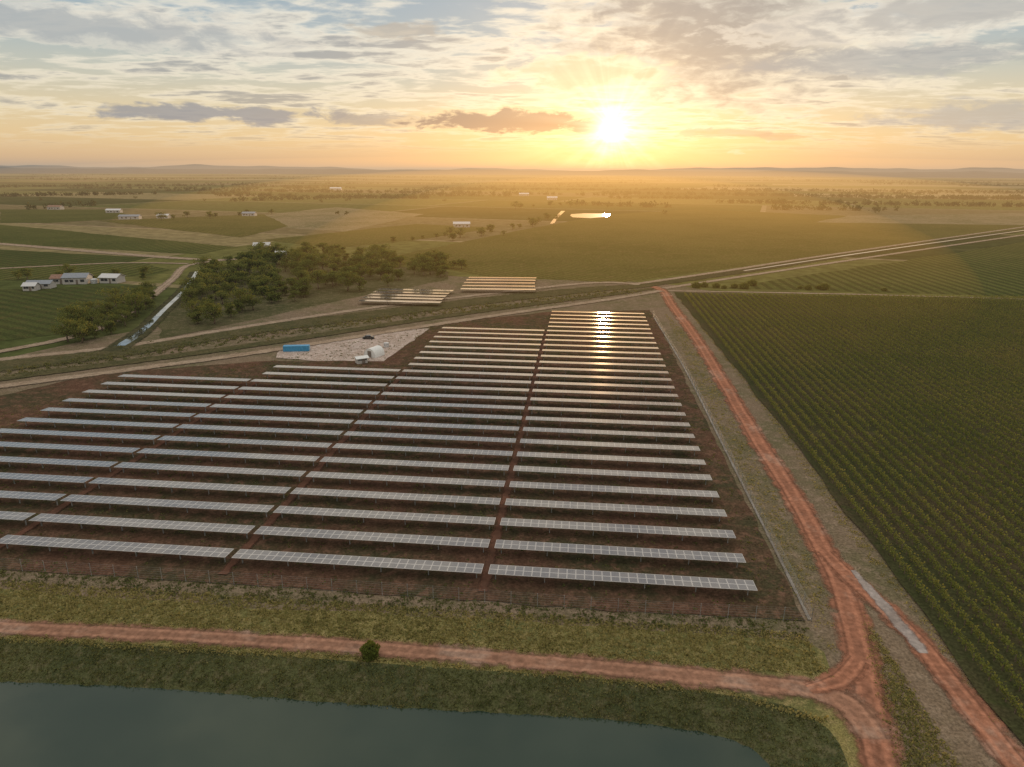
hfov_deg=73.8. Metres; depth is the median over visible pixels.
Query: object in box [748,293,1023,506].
vine row
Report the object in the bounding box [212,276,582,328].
field
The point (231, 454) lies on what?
solar tracker table
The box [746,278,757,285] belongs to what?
bush
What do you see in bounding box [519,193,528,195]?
house
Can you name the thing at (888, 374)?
vine row
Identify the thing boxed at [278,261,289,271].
tree
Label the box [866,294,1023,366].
vine row
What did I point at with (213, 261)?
tree
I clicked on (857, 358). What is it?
vine row
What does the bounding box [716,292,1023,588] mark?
vine row
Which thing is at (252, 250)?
tree
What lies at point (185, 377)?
solar tracker table
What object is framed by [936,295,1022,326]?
vine row
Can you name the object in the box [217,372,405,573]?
path
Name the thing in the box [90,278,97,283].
water tank
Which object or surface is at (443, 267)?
tree
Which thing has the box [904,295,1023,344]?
vine row
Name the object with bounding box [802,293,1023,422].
vine row
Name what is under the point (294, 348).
shipping container
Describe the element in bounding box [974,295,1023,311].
vine row
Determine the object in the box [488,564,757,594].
solar tracker table
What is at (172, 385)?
solar tracker table
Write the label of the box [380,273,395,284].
tree
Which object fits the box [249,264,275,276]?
tree
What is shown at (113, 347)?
embankment
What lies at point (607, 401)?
solar tracker table
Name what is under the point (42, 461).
solar tracker table
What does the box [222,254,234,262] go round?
tree
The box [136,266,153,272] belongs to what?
tree
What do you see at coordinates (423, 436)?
solar tracker table
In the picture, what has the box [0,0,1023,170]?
sky
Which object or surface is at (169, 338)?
dirt road
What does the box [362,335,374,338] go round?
parked car
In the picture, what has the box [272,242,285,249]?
tree
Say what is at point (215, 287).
tree
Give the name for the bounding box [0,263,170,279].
field
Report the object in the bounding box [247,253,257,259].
tree
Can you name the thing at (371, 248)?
tree
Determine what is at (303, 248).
tree
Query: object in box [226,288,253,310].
tree
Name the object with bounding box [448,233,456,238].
tree
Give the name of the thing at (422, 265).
tree
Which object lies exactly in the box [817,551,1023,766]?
dirt road
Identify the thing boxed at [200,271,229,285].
tree
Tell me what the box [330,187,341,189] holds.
house
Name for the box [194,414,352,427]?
solar tracker table
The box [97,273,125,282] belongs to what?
house
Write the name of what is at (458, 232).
tree
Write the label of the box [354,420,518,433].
solar tracker table
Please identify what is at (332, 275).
tree
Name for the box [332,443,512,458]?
solar tracker table
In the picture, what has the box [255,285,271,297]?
tree
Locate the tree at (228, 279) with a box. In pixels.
[224,277,233,283]
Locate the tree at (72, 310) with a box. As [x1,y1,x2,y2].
[56,305,91,322]
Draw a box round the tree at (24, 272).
[16,268,32,279]
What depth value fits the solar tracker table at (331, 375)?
168.42 m
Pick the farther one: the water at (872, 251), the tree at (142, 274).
the water at (872, 251)
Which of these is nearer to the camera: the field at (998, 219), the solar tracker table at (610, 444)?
the solar tracker table at (610, 444)
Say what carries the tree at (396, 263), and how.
on the ground at (501, 213)
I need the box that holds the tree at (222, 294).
[212,290,229,303]
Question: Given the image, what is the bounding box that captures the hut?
[355,355,368,363]
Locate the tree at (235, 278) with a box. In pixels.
[228,275,243,284]
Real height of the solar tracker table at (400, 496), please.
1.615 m
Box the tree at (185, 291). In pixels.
[180,286,197,303]
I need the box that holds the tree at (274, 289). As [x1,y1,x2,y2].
[271,286,277,295]
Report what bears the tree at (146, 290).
on the ground at (501, 213)
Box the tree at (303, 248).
[299,245,312,252]
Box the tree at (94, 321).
[84,312,115,330]
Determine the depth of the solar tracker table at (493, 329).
218.30 m
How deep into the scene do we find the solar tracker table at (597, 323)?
226.72 m
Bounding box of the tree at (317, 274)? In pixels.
[305,270,329,288]
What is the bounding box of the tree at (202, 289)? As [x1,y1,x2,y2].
[189,282,208,300]
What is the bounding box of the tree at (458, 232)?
[454,227,465,234]
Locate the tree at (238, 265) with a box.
[230,262,246,271]
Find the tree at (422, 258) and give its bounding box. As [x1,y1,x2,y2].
[410,254,432,266]
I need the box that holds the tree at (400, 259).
[395,255,405,264]
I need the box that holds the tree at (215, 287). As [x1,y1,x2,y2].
[207,284,222,299]
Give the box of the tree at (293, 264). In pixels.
[288,261,299,268]
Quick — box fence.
[655,315,813,621]
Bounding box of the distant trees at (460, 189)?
[0,174,1023,217]
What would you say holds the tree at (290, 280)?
on the ground at (501, 213)
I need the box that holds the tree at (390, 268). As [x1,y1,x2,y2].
[375,262,395,277]
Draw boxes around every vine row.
[684,292,1023,718]
[689,292,1023,691]
[695,292,1023,670]
[700,293,1023,647]
[705,293,1023,626]
[711,293,1023,607]
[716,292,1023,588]
[721,293,1023,571]
[727,293,1023,557]
[732,293,1023,541]
[738,293,1023,530]
[742,293,1023,516]
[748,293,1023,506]
[753,293,1023,495]
[759,293,1023,484]
[764,294,1023,478]
[769,293,1023,467]
[775,293,1023,460]
[781,294,1023,451]
[785,294,1023,445]
[791,293,1023,436]
[796,293,1023,431]
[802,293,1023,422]
[806,294,1023,417]
[812,294,1023,411]
[818,293,1023,407]
[823,294,1023,400]
[828,294,1023,396]
[834,294,1023,393]
[840,294,1023,388]
[845,293,1023,382]
[849,294,1023,378]
[855,294,1023,374]
[860,294,1023,369]
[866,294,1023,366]
[871,294,1023,362]
[877,295,1023,360]
[882,294,1023,355]
[887,294,1023,352]
[893,293,1023,348]
[898,295,1023,346]
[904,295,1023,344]
[910,295,1023,339]
[915,295,1023,338]
[919,295,1023,336]
[925,294,1023,333]
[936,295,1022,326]
[941,295,1023,325]
[949,295,1023,323]
[952,294,1023,320]
[958,295,1023,319]
[963,295,1023,316]
[968,295,1023,314]
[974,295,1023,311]
[990,296,1023,307]
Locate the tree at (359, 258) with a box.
[354,255,366,263]
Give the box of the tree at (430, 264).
[422,262,436,273]
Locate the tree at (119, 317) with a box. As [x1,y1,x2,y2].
[115,310,132,325]
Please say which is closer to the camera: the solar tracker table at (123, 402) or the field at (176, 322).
the solar tracker table at (123, 402)
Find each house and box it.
[21,282,40,290]
[26,280,56,288]
[47,205,64,209]
[49,274,62,283]
[61,273,92,284]
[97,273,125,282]
[105,209,122,212]
[117,214,141,218]
[242,212,256,215]
[252,242,270,247]
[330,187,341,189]
[453,222,469,226]
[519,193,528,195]
[547,196,556,199]
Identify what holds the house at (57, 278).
on the ground at (501, 213)
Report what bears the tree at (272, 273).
on the ground at (501, 213)
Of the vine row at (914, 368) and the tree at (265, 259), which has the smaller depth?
the vine row at (914, 368)
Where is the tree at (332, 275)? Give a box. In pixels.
[323,271,338,286]
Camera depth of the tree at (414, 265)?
339.47 m
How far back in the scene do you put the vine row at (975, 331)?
227.33 m
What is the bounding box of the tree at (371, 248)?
[363,246,379,256]
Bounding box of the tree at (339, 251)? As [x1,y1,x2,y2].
[333,248,344,252]
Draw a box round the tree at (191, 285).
[183,283,197,297]
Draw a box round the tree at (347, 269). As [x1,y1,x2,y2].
[337,265,359,278]
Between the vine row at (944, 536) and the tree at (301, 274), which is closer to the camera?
the vine row at (944, 536)
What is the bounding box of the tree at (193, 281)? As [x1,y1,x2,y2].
[179,277,202,287]
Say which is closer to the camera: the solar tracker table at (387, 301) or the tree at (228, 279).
the solar tracker table at (387, 301)
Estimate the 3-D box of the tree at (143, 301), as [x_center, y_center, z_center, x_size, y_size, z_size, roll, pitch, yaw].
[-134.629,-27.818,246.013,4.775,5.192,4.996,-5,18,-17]
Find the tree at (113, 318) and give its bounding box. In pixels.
[103,314,117,322]
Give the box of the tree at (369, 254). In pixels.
[361,251,382,267]
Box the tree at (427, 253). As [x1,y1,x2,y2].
[419,251,435,256]
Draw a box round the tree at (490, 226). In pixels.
[485,224,494,231]
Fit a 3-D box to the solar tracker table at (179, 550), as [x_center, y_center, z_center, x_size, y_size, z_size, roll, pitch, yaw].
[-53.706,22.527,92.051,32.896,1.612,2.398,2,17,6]
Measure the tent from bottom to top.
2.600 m
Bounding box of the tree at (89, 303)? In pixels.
[70,299,105,317]
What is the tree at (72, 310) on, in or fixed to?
on the ground at (501, 213)
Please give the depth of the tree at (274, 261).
371.85 m
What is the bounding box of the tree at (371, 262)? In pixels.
[360,257,377,267]
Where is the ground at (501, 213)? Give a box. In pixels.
[0,173,1023,357]
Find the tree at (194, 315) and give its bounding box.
[186,311,202,323]
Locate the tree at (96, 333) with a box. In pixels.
[87,324,99,337]
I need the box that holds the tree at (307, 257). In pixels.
[301,255,317,270]
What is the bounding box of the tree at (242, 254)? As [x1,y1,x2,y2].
[234,251,249,259]
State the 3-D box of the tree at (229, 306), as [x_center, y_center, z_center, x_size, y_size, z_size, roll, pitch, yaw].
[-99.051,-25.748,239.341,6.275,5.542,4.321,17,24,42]
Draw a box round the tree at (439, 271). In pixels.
[436,268,445,276]
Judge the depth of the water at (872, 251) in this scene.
441.72 m
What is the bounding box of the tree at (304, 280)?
[293,275,315,291]
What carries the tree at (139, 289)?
on the ground at (501, 213)
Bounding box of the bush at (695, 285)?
[691,281,701,287]
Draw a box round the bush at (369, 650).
[359,640,380,661]
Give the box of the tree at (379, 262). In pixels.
[373,260,388,266]
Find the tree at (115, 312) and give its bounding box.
[113,309,124,322]
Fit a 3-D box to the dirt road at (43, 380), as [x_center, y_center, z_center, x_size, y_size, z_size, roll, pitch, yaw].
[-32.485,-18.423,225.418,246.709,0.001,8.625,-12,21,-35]
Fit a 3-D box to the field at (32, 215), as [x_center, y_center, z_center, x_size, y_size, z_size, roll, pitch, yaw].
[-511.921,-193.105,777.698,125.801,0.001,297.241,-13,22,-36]
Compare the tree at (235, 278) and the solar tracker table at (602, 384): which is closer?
the solar tracker table at (602, 384)
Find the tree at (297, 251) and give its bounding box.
[288,250,308,260]
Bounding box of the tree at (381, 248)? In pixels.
[373,246,388,259]
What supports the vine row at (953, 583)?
on the field at (986, 689)
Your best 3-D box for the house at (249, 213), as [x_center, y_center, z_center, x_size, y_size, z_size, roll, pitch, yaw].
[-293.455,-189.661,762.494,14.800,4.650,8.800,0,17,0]
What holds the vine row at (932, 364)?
on the ground at (501, 213)
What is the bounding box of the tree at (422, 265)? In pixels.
[414,262,431,275]
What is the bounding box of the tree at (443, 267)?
[436,264,450,275]
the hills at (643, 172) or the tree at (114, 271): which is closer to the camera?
the tree at (114, 271)
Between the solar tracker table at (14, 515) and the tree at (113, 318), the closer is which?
the solar tracker table at (14, 515)
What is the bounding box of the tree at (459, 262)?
[456,259,467,268]
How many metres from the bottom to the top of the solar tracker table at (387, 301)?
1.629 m
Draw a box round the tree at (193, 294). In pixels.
[179,288,197,297]
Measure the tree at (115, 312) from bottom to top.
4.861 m
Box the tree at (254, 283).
[246,280,264,293]
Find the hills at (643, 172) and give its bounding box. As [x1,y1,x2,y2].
[0,167,1023,177]
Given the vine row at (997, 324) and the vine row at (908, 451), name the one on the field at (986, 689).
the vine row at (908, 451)
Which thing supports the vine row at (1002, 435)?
on the ground at (501, 213)
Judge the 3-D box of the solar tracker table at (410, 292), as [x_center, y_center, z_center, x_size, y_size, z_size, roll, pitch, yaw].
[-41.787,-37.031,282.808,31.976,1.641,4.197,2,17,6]
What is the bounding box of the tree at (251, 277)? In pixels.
[241,274,255,284]
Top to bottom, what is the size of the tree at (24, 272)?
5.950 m
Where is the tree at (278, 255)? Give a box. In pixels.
[271,252,285,264]
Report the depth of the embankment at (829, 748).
70.03 m
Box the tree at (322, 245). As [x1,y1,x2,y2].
[314,242,327,253]
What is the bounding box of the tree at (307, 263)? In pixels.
[297,259,319,270]
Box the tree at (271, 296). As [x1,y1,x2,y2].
[264,291,278,302]
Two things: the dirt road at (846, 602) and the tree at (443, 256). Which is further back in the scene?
the tree at (443, 256)
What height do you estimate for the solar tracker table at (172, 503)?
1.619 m
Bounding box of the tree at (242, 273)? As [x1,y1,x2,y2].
[232,270,248,283]
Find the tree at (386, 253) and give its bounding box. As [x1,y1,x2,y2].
[375,250,395,259]
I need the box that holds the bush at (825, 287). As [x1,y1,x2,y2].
[818,282,830,289]
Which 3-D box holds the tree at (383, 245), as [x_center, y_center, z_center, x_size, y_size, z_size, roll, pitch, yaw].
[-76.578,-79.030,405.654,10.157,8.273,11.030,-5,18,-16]
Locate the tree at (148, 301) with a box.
[138,295,155,309]
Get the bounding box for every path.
[0,382,257,547]
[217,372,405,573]
[478,331,547,590]
[654,318,810,619]
[851,570,927,652]
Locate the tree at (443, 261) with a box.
[440,259,452,267]
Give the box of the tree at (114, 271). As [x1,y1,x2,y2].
[108,268,120,273]
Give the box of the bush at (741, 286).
[738,282,749,288]
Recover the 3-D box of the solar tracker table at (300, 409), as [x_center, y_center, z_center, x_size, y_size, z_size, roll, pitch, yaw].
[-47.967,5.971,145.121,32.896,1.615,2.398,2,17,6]
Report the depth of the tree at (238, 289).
266.66 m
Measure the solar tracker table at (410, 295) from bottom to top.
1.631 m
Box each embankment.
[0,284,652,371]
[0,288,653,380]
[0,638,848,766]
[99,272,196,351]
[644,229,1023,285]
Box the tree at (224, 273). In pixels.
[217,269,231,280]
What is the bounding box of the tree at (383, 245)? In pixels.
[375,243,391,250]
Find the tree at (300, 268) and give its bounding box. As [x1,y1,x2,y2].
[290,266,308,272]
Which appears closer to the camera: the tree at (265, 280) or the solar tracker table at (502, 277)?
the tree at (265, 280)
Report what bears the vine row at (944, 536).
on the field at (986, 689)
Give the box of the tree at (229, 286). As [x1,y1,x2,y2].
[221,281,239,293]
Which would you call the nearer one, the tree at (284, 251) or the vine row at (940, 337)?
the vine row at (940, 337)
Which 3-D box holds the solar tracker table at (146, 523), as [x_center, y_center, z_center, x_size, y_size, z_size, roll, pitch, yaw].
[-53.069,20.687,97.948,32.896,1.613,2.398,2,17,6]
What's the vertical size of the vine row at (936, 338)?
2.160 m
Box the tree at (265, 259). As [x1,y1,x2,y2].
[257,256,271,269]
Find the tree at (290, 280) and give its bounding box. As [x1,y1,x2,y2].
[285,277,296,285]
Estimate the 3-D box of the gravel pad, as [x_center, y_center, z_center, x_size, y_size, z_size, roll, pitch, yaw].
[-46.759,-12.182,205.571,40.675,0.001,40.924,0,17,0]
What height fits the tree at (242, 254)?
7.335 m
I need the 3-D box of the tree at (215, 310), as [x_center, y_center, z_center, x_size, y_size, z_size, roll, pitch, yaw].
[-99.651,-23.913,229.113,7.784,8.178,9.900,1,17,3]
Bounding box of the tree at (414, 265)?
[405,261,418,273]
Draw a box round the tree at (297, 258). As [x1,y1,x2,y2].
[286,251,307,261]
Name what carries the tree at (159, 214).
on the ground at (501, 213)
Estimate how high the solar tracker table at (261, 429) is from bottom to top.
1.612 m
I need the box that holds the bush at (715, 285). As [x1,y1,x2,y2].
[711,282,720,287]
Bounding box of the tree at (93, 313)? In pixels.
[81,311,100,321]
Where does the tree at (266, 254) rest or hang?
on the ground at (501, 213)
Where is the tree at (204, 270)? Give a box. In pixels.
[199,268,213,273]
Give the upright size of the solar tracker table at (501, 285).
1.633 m
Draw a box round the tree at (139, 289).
[130,287,143,292]
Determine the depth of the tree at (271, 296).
264.85 m
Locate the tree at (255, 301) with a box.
[242,292,262,309]
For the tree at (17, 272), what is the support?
on the ground at (501, 213)
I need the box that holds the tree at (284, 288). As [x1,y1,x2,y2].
[277,285,288,293]
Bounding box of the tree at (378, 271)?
[372,267,388,278]
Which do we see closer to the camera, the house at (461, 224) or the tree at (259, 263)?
the tree at (259, 263)
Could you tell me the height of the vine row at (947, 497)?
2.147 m
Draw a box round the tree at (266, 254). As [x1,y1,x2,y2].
[255,251,278,261]
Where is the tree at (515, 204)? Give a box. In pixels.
[510,201,519,208]
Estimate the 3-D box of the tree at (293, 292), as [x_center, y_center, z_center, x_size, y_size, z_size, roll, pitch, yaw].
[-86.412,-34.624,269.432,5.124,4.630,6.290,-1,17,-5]
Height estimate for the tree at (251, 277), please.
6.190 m
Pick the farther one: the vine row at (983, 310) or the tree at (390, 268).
the tree at (390, 268)
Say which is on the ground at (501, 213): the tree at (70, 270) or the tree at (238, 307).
the tree at (70, 270)
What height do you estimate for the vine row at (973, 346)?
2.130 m
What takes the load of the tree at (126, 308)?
on the ground at (501, 213)
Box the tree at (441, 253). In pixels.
[433,251,451,260]
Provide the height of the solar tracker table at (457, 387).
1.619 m
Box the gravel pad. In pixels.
[276,328,428,360]
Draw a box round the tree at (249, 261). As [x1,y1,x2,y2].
[237,258,258,274]
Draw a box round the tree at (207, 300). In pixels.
[197,297,213,307]
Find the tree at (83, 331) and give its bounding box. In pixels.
[66,321,90,342]
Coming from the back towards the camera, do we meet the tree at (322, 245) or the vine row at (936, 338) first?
the tree at (322, 245)
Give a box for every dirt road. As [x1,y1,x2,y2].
[0,243,272,259]
[0,259,225,352]
[0,262,187,268]
[0,281,639,360]
[0,290,662,387]
[0,618,890,738]
[637,226,1023,283]
[651,286,904,766]
[663,234,1023,288]
[668,290,1022,299]
[804,654,868,693]
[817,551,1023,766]
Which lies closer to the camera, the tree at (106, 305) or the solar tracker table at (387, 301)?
the tree at (106, 305)
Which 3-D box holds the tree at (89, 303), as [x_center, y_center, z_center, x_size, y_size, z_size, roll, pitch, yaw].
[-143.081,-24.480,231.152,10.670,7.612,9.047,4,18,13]
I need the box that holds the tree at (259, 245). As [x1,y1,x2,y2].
[249,243,270,252]
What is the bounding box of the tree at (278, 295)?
[274,292,282,300]
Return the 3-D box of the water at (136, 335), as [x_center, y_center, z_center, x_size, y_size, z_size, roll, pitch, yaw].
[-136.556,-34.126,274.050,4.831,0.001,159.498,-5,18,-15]
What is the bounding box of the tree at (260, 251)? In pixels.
[254,248,265,253]
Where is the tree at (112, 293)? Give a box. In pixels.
[95,286,132,308]
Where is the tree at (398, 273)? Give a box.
[391,269,404,279]
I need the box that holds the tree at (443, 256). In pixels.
[437,254,447,264]
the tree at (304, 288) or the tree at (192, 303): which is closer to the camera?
the tree at (192, 303)
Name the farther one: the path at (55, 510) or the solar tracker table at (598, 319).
the solar tracker table at (598, 319)
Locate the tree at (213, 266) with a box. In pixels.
[201,264,223,273]
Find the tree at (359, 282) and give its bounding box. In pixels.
[353,276,366,290]
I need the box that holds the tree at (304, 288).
[294,285,309,296]
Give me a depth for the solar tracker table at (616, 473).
114.68 m
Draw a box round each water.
[0,681,769,766]
[115,271,197,345]
[550,211,564,223]
[570,213,609,217]
[743,230,1023,270]
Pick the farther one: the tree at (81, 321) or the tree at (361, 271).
the tree at (361, 271)
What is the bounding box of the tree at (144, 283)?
[136,281,156,290]
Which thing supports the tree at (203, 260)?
on the ground at (501, 213)
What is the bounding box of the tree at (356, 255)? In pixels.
[348,254,363,261]
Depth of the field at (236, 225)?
645.41 m
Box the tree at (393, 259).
[388,256,397,262]
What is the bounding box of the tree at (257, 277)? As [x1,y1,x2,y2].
[254,274,269,284]
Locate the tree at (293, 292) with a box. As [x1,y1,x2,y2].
[288,290,298,299]
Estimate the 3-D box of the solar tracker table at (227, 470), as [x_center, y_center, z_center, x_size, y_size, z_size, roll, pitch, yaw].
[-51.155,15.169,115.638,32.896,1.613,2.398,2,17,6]
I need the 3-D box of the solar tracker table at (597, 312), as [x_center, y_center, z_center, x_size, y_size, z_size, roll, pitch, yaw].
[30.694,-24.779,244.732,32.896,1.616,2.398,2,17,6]
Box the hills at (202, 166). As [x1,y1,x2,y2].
[0,164,1023,172]
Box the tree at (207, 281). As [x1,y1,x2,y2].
[196,277,214,288]
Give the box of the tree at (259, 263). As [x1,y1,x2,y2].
[247,259,266,269]
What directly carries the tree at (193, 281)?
on the ground at (501, 213)
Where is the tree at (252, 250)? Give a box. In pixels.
[246,246,261,253]
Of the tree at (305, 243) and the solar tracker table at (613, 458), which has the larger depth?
the tree at (305, 243)
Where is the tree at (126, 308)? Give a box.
[114,305,140,320]
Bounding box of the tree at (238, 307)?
[234,302,244,312]
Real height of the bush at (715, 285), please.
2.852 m
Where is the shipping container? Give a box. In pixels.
[283,344,309,351]
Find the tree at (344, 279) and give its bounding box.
[334,271,360,290]
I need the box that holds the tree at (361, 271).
[350,261,369,279]
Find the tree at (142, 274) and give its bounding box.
[138,272,145,278]
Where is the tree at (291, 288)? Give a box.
[288,284,298,291]
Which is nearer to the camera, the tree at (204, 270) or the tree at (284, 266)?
the tree at (204, 270)
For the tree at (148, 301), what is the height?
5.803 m
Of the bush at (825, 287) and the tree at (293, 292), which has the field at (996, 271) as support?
the bush at (825, 287)
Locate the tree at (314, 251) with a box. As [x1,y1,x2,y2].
[307,249,320,254]
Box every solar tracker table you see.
[0,428,160,443]
[0,441,139,456]
[0,456,116,471]
[0,472,92,487]
[0,491,65,504]
[0,511,35,524]
[0,535,232,561]
[18,417,177,431]
[29,513,254,537]
[40,407,195,420]
[60,494,273,516]
[63,398,209,410]
[84,390,224,401]
[89,477,290,497]
[102,382,238,392]
[115,462,305,480]
[118,374,249,385]
[137,448,319,465]
[157,436,331,451]
[177,424,342,438]
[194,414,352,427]
[210,404,362,417]
[224,395,371,407]
[232,549,483,577]
[239,387,378,398]
[252,379,386,389]
[254,526,489,551]
[263,372,393,382]
[273,506,495,529]
[274,365,400,372]
[290,488,500,506]
[306,471,504,491]
[320,457,508,471]
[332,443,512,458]
[344,431,515,446]
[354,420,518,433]
[359,299,441,304]
[363,296,443,299]
[364,410,521,422]
[368,294,446,297]
[373,401,524,413]
[374,291,448,293]
[378,288,452,291]
[381,392,526,401]
[389,384,528,395]
[396,376,530,387]
[402,369,532,379]
[408,363,534,372]
[414,357,535,364]
[419,351,537,357]
[425,346,538,354]
[429,341,540,347]
[434,336,541,342]
[438,331,542,338]
[442,327,543,331]
[461,288,535,289]
[462,285,534,286]
[464,282,534,284]
[467,279,534,280]
[469,277,535,278]
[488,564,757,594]
[494,540,745,566]
[500,518,735,542]
[505,498,726,520]
[509,481,718,501]
[513,466,711,484]
[517,451,705,469]
[520,439,699,455]
[523,427,694,442]
[525,416,689,429]
[528,406,685,418]
[530,397,681,408]
[532,389,677,400]
[534,381,673,392]
[536,374,671,384]
[538,367,667,377]
[539,361,665,366]
[541,355,662,363]
[542,349,660,357]
[544,344,658,350]
[545,339,656,345]
[546,334,653,340]
[547,330,651,336]
[548,326,650,330]
[549,322,648,325]
[550,318,646,323]
[551,314,645,317]
[552,311,643,314]
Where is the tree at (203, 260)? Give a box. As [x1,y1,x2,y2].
[191,255,217,269]
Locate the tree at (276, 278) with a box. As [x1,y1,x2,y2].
[271,275,283,284]
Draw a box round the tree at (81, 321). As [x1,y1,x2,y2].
[65,317,98,339]
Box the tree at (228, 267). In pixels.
[220,264,237,272]
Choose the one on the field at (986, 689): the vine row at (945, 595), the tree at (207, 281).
the vine row at (945, 595)
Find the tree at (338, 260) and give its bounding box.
[330,257,344,269]
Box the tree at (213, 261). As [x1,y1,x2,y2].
[207,258,225,271]
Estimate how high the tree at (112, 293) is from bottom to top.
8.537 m
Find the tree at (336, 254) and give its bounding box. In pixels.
[329,252,342,259]
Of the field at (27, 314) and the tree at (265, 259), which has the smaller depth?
the field at (27, 314)
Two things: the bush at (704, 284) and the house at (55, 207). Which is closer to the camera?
the bush at (704, 284)
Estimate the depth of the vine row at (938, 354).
193.13 m
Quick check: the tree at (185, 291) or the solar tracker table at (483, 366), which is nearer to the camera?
the solar tracker table at (483, 366)
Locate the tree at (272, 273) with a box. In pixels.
[267,271,278,283]
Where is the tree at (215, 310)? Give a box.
[199,301,222,323]
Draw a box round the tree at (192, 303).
[181,298,205,314]
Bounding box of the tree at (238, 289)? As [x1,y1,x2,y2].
[233,286,247,297]
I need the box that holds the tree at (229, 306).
[222,302,237,316]
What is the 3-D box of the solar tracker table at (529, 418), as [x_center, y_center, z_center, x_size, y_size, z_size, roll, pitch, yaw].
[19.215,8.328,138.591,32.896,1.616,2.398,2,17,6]
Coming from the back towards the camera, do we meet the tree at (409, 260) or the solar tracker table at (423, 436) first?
the tree at (409, 260)
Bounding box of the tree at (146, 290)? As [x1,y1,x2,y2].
[137,287,155,297]
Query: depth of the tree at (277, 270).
322.42 m
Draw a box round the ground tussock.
[0,589,863,766]
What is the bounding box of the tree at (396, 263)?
[390,261,399,268]
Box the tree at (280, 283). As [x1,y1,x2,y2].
[274,280,286,288]
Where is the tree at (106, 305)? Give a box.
[91,301,121,315]
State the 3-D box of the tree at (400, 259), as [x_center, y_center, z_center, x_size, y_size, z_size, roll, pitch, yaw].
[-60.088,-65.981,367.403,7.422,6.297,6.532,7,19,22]
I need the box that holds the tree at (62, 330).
[49,316,81,341]
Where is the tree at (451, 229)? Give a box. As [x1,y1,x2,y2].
[444,226,455,235]
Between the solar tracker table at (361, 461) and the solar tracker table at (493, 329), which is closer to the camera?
the solar tracker table at (361, 461)
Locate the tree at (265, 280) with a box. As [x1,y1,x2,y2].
[257,277,278,286]
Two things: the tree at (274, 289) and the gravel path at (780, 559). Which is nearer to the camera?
the gravel path at (780, 559)
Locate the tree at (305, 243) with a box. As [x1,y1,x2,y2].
[299,241,313,248]
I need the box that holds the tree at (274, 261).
[270,255,278,264]
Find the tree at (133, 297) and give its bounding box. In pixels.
[114,290,153,316]
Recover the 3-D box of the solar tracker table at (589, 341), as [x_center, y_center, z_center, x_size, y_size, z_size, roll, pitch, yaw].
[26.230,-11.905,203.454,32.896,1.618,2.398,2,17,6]
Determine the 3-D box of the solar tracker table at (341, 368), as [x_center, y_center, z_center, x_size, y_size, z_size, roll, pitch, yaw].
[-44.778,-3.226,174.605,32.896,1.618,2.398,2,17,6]
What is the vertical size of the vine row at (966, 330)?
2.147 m
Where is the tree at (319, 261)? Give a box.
[310,252,334,269]
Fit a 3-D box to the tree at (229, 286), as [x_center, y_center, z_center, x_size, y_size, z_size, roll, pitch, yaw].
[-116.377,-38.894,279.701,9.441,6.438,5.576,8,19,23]
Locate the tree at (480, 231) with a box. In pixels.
[476,229,484,235]
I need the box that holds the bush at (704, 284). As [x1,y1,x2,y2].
[700,281,708,286]
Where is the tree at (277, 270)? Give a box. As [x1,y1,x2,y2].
[268,267,281,275]
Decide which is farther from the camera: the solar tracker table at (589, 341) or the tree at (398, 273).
the tree at (398, 273)
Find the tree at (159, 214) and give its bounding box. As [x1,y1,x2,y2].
[154,211,166,219]
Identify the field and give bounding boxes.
[0,209,123,222]
[0,225,236,253]
[0,249,150,267]
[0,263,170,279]
[0,285,148,340]
[99,214,286,236]
[158,260,447,338]
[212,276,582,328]
[266,207,422,231]
[266,224,486,246]
[397,209,1023,281]
[675,292,1023,743]
[721,242,1023,295]
[819,213,1023,224]
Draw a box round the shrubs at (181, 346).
[2,288,641,375]
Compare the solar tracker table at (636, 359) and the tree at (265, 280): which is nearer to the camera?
the solar tracker table at (636, 359)
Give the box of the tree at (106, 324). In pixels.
[99,320,116,333]
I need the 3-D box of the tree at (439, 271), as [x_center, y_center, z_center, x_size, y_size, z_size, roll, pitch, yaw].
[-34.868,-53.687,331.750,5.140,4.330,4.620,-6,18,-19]
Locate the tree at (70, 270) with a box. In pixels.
[59,263,76,272]
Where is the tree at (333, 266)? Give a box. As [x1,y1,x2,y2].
[328,263,339,271]
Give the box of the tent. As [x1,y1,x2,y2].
[364,345,384,357]
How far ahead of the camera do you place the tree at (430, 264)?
339.44 m
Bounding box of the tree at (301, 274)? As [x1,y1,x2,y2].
[296,270,309,279]
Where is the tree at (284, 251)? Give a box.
[275,249,295,263]
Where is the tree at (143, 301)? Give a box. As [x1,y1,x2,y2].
[134,300,144,312]
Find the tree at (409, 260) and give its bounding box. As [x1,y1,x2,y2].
[405,257,418,264]
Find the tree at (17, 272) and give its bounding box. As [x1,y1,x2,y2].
[10,270,21,278]
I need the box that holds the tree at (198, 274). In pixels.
[195,270,211,279]

